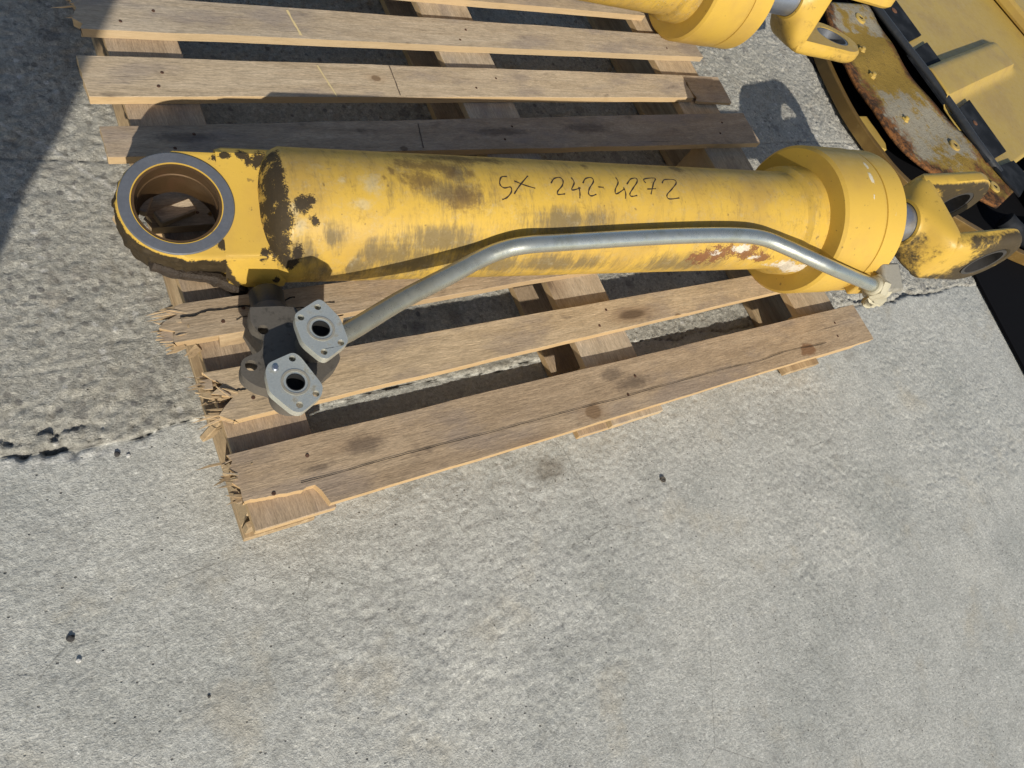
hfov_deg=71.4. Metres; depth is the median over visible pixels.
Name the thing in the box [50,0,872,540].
pallet
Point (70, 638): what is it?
pebble
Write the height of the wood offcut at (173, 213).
0.025 m
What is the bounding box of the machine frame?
[807,0,1023,371]
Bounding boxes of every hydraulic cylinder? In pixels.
[111,145,1021,415]
[579,0,894,62]
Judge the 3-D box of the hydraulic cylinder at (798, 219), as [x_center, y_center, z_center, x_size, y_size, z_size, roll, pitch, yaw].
[0.480,-0.318,1.873,2.668,0.423,0.698,-6,68,-25]
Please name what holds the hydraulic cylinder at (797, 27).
on the pallet
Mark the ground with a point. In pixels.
(820, 564)
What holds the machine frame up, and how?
on the ground
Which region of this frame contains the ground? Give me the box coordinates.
[0,0,1023,767]
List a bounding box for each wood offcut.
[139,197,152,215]
[153,198,196,226]
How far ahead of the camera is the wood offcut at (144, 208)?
1.43 m

